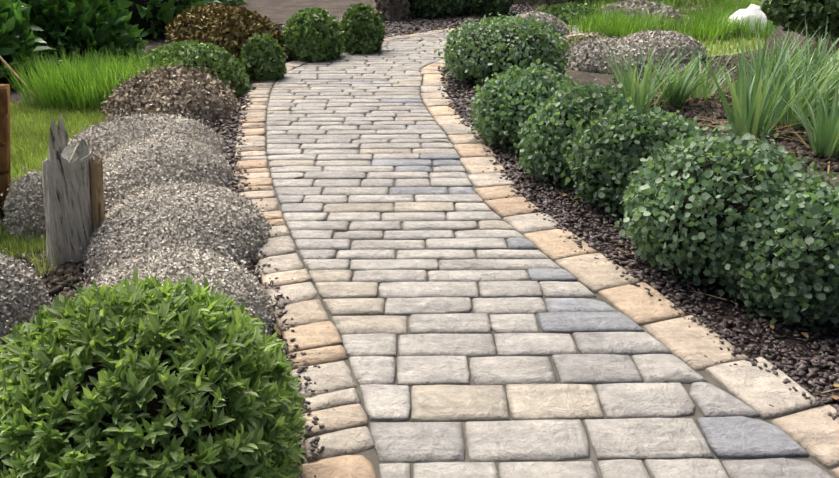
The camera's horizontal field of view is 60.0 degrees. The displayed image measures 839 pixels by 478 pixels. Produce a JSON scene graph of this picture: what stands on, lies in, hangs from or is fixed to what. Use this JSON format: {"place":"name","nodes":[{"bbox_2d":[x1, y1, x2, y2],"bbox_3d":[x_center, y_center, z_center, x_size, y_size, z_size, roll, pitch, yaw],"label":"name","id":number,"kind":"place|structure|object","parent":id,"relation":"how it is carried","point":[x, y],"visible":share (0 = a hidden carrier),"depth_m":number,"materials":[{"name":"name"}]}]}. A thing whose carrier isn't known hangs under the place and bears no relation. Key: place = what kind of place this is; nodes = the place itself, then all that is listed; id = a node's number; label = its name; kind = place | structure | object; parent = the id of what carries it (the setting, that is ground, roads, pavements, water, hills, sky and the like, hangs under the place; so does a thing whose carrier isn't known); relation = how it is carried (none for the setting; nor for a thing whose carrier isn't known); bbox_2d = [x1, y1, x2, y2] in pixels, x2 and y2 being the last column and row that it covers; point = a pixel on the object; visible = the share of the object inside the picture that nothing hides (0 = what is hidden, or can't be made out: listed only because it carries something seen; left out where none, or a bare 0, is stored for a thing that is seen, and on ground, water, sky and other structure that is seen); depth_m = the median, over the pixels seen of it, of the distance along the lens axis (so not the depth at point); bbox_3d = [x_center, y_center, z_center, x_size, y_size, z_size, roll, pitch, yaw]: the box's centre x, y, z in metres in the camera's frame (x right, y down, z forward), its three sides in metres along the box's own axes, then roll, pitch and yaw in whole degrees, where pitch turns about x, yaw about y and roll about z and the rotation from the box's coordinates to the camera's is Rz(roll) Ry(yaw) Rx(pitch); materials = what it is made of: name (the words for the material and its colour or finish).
{"place":"outdoors","nodes":[
{"label":"outdoors","id":0,"kind":"place"},
{"bbox_2d":[0,0,838,361],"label":"soil","id":1,"kind":"structure","parent":0,"point":[278,10],"depth_m":11.97,"materials":[{"name":"brown soil"}]},
{"bbox_2d":[24,239,59,277],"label":"grass tuft","id":2,"kind":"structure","parent":1,"relation":"on","point":[38,263],"depth_m":3.35,"materials":[{"name":"green plant"}]},
{"bbox_2d":[22,248,91,285],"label":"soil clods","id":3,"kind":"object","parent":1,"relation":"on","point":[71,267],"visible":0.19,"depth_m":3.32,"materials":[{"name":"brown soil"}]},
{"bbox_2d":[48,115,67,159],"bbox_3d":[-1.691,-0.236,3.391,0.203,0.725,0.083,0,24,-1],"label":"wooden post","id":4,"kind":"object","parent":1,"relation":"on","point":[58,139],"visible":0.06,"depth_m":3.28,"materials":[{"name":"grey wood"}]},
{"bbox_2d":[42,138,91,265],"bbox_3d":[-1.623,-0.154,3.341,0.267,0.614,0.164,-14,28,-29],"label":"wooden post","id":5,"kind":"object","parent":1,"relation":"on","point":[66,188],"visible":0.88,"depth_m":3.28,"materials":[{"name":"grey wood"}]},
{"bbox_2d":[89,156,104,237],"bbox_3d":[-1.502,-0.131,3.380,0.126,0.541,0.062,0,24,-1],"label":"wooden post","id":6,"kind":"object","parent":1,"relation":"on","point":[97,191],"visible":0.75,"depth_m":3.33,"materials":[{"name":"beige wood"}]},
{"bbox_2d":[0,0,246,87],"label":"background shrubs","id":7,"kind":"object","parent":1,"relation":"on","point":[22,31],"visible":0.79,"depth_m":7.61,"materials":[{"name":"green plant"}]},
{"bbox_2d":[0,267,309,477],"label":"green shrub","id":8,"kind":"object","parent":1,"relation":"on","point":[67,341],"visible":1,"depth_m":1.66,"materials":[{"name":"green plant"}]},
{"bbox_2d":[98,62,243,124],"bbox_3d":[-2.025,-1.211,5.923,1.181,0.454,1.212,0,24,-1],"label":"mounded shrub","id":9,"kind":"object","parent":1,"relation":"on","point":[217,90],"visible":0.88,"depth_m":5.68,"materials":[{"name":"brown plant"}]},
{"bbox_2d":[164,2,284,66],"bbox_3d":[-2.154,-2.232,7.994,1.330,0.654,1.342,0,24,-1],"label":"olive shrub","id":10,"kind":"object","parent":1,"relation":"on","point":[227,13],"visible":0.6,"depth_m":7.69,"materials":[{"name":"brown plant"}]},
{"bbox_2d":[133,2,385,97],"bbox_3d":[-1.575,-1.984,7.473,1.139,0.638,3.295,12,27,26],"label":"light green shrub","id":11,"kind":"object","parent":1,"relation":"on","point":[347,34],"visible":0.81,"depth_m":7.77,"materials":[{"name":"green plant"}]},
{"bbox_2d":[217,15,508,475],"bbox_3d":[0.350,-2.163,8.541,6.728,0.001,16.758,10,26,21],"label":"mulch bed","id":12,"kind":"object","parent":1,"relation":"on","point":[297,463],"depth_m":5.01,"materials":[{"name":"brown soil"}]},
{"bbox_2d":[205,0,838,477],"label":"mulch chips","id":13,"kind":"object","parent":12,"relation":"on","point":[409,26],"visible":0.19,"depth_m":3.48,"materials":[{"name":"wood"}]},
{"bbox_2d":[450,92,838,395],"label":"twigs","id":14,"kind":"object","parent":13,"relation":"on","point":[631,254],"visible":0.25,"depth_m":3.45,"materials":[{"name":"beige wood"}]},
{"bbox_2d":[274,14,838,399],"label":"leaf litter","id":15,"kind":"object","parent":12,"relation":"on","point":[805,334],"visible":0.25,"depth_m":2.78,"materials":[{"name":"brown plant"}]},
{"bbox_2d":[1,0,776,111],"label":"tall grass","id":16,"kind":"structure","parent":1,"relation":"on","point":[83,86],"depth_m":6.41,"materials":[{"name":"green plant"}]},
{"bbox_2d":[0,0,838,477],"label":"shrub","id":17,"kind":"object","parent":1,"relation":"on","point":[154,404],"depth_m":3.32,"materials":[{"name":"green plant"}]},
{"bbox_2d":[0,52,838,456],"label":"soil clods","id":18,"kind":"object","parent":1,"relation":"on","point":[704,112],"visible":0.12,"depth_m":5.48,"materials":[{"name":"brown soil"}]},
{"bbox_2d":[0,109,281,344],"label":"gravel mounds","id":19,"kind":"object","parent":18,"relation":"on","point":[146,255],"visible":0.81,"depth_m":3.38,"materials":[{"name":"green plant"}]},
{"bbox_2d":[586,18,838,158],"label":"iris clumps","id":20,"kind":"object","parent":18,"relation":"on","point":[790,90],"visible":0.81,"depth_m":5.57,"materials":[{"name":"green plant"}]},
{"bbox_2d":[374,0,654,20],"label":"grey-brown shrub","id":21,"kind":"object","parent":1,"relation":"on","point":[400,10],"visible":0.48,"depth_m":11.11,"materials":[{"name":"brown plant"}]},
{"bbox_2d":[235,5,838,477],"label":"path pavers","id":22,"kind":"object","parent":1,"relation":"on","point":[643,397],"visible":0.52,"depth_m":2.84,"materials":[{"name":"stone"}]},
{"bbox_2d":[236,8,822,476],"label":"path grit","id":23,"kind":"object","parent":22,"relation":"on","point":[490,198],"visible":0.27,"depth_m":3.32,"materials":[{"name":"brown gravel"}]},
{"bbox_2d":[515,0,707,73],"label":"grey shrub","id":24,"kind":"object","parent":1,"relation":"on","point":[580,52],"visible":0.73,"depth_m":7.98,"materials":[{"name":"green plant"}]},
{"bbox_2d":[408,0,838,42],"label":"green shrub","id":25,"kind":"object","parent":1,"relation":"on","point":[798,9],"visible":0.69,"depth_m":7.63,"materials":[{"name":"green plant"}]},
{"bbox_2d":[449,37,838,404],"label":"mulch bed","id":26,"kind":"object","parent":1,"relation":"on","point":[727,307],"depth_m":3.02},
{"bbox_2d":[434,12,838,336],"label":"bushes","id":27,"kind":"object","parent":26,"relation":"on","point":[802,196],"visible":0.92,"depth_m":3.18,"materials":[{"name":"green plant"}]},
{"bbox_2d":[645,87,838,178],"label":"dry iris leaves","id":28,"kind":"object","parent":1,"relation":"on","point":[792,131],"visible":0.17,"depth_m":5.40,"materials":[{"name":"brown plant"}]},
{"bbox_2d":[762,26,838,59],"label":"earth bank","id":29,"kind":"structure","parent":1,"relation":"on","point":[800,37],"depth_m":8.47,"materials":[{"name":"soil"}]},
{"bbox_2d":[703,37,764,56],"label":"lawn","id":30,"kind":"structure","parent":0,"point":[734,52],"depth_m":9.05,"materials":[{"name":"green plant"}]},
{"bbox_2d":[0,0,769,258],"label":"lawn grass","id":31,"kind":"structure","parent":30,"relation":"on","point":[29,128],"depth_m":5.49,"materials":[{"name":"green plant"}]},
{"bbox_2d":[728,4,773,36],"bbox_3d":[4.621,-3.018,10.062,0.840,0.445,0.600,0,24,-1],"label":"white boulder","id":32,"kind":"object","parent":30,"relation":"on","point":[750,10],"visible":0.29,"depth_m":9.89,"materials":[{"name":"white stone"}]},
{"label":"lawn","id":33,"kind":"structure","parent":0,"visible":0},
{"bbox_2d":[0,84,10,220],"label":"compost bin slats","id":34,"kind":"object","parent":33,"relation":"on","point":[5,170],"visible":0.7,"depth_m":3.67,"materials":[{"name":"brown wood"}]},
{"bbox_2d":[0,56,45,105],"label":"stick","id":35,"kind":"object","parent":33,"relation":"on","point":[9,67],"visible":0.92,"depth_m":6.14,"materials":[{"name":"beige wood"}]}
]}

